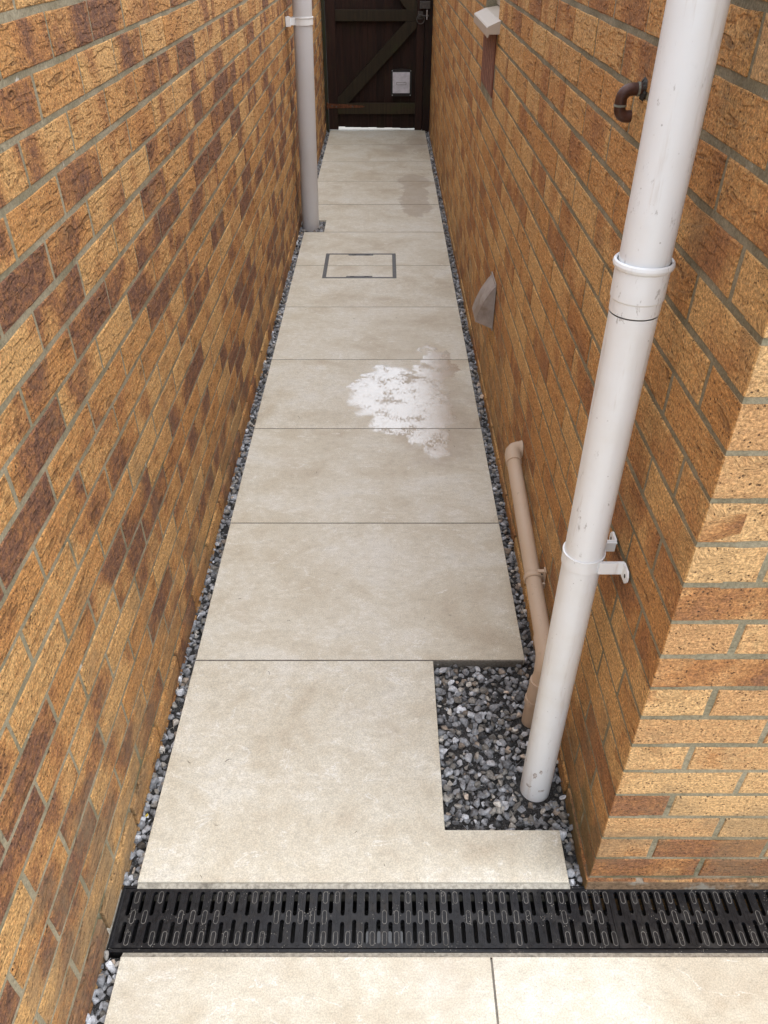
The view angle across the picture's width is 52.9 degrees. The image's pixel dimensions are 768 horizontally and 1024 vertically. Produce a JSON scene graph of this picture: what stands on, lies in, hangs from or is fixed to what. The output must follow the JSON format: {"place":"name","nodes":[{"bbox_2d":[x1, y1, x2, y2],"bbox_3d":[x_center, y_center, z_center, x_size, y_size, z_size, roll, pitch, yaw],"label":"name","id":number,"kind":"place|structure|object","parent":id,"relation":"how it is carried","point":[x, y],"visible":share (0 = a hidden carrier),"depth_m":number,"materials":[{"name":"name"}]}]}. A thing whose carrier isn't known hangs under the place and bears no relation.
{"place":"outdoors","nodes":[
{"label":"outdoors","id":0,"kind":"place"},
{"bbox_2d":[137,127,569,900],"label":"path","id":1,"kind":"structure","parent":0,"point":[361,591],"depth_m":2.30,"materials":[{"name":"tile"}]},
{"bbox_2d":[123,130,329,885],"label":"gravel","id":2,"kind":"structure","parent":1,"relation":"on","point":[142,836],"depth_m":2.26,"materials":[{"name":"grey gravel"}]},
{"bbox_2d":[322,253,395,277],"bbox_3d":[-0.139,-1.425,4.507,0.416,0.032,0.400,0,38,0],"label":"inspection cover","id":3,"kind":"object","parent":1,"relation":"on","point":[360,265],"visible":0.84,"depth_m":4.50,"materials":[{"name":"ceramic"}]},
{"bbox_2d":[425,131,581,885],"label":"gravel","id":4,"kind":"structure","parent":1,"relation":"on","point":[483,734],"depth_m":1.94,"materials":[{"name":"grey gravel"}]},
{"bbox_2d":[104,889,767,1023],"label":"patio","id":5,"kind":"structure","parent":0,"point":[440,988],"depth_m":1.46,"materials":[{"name":"tile"}]},
{"bbox_2d":[86,950,121,1023],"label":"gravel","id":6,"kind":"structure","parent":5,"relation":"on","point":[102,993],"depth_m":1.47,"materials":[{"name":"grey gravel"}]},
{"bbox_2d":[107,886,767,957],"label":"channel drain","id":7,"kind":"object","parent":5,"relation":"in","point":[290,924],"visible":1,"depth_m":1.58,"materials":[{"name":"black plastic"}]},
{"bbox_2d":[364,923,404,942],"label":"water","id":8,"kind":"structure","parent":7,"relation":"in","point":[390,932],"depth_m":1.64,"materials":[{"name":"grey liquid"}]},
{"label":"ground","id":9,"kind":"structure","parent":0,"visible":0},
{"bbox_2d":[0,0,325,1023],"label":"brick wall","id":10,"kind":"structure","parent":9,"relation":"on","point":[150,204],"depth_m":1.57,"materials":[{"name":"orange brick"}]},
{"bbox_2d":[285,0,318,231],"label":"soil pipe","id":11,"kind":"object","parent":10,"relation":"attached to","point":[301,20],"visible":0.94,"depth_m":4.61,"materials":[{"name":"white plastic"}]},
{"bbox_2d":[321,0,329,131],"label":"gate post","id":12,"kind":"object","parent":10,"relation":"attached to","point":[325,58],"visible":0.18,"depth_m":7.00,"materials":[{"name":"brown wood"}]},
{"bbox_2d":[324,0,429,129],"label":"wooden gate","id":13,"kind":"structure","parent":12,"relation":"attached to","point":[374,50],"depth_m":7.02,"materials":[{"name":"wood"}]},
{"bbox_2d":[429,0,767,910],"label":"brick wall","id":14,"kind":"structure","parent":9,"relation":"on","point":[663,750],"depth_m":1.44,"materials":[{"name":"brown brick"}]},
{"bbox_2d":[421,0,432,132],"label":"gate post","id":15,"kind":"object","parent":14,"relation":"attached to","point":[426,71],"visible":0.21,"depth_m":7.02,"materials":[{"name":"brown wood"}]},
{"bbox_2d":[472,272,496,330],"bbox_3d":[0.390,-0.826,3.026,0.070,0.186,0.142,0,38,0],"label":"vent cowl","id":16,"kind":"object","parent":14,"relation":"attached to","point":[483,307],"visible":1,"depth_m":2.99,"materials":[{"name":"white plastic"}]},
{"bbox_2d":[474,0,500,37],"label":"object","id":17,"kind":"structure","parent":14,"relation":"in","point":[487,20],"depth_m":2.99,"materials":[{"name":"beige plastic"}]},
{"bbox_2d":[505,440,549,727],"bbox_3d":[0.394,0.167,2.184,0.066,0.378,0.820,1,38,1],"label":"waste pipe","id":18,"kind":"object","parent":14,"relation":"attached to","point":[534,576],"visible":0.7,"depth_m":2.03,"materials":[{"name":"beige plastic"}]},
{"bbox_2d":[520,0,730,801],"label":"downpipe","id":19,"kind":"object","parent":14,"relation":"attached to","point":[688,49],"visible":0.98,"depth_m":1.09,"materials":[{"name":"white plastic"}]},
{"bbox_2d":[614,77,647,122],"bbox_3d":[0.405,-0.679,1.274,0.050,0.068,0.029,0,38,0],"label":"overflow pipe","id":20,"kind":"object","parent":14,"relation":"attached to","point":[623,95],"visible":1,"depth_m":1.26,"materials":[{"name":"brown metal"}]}
]}

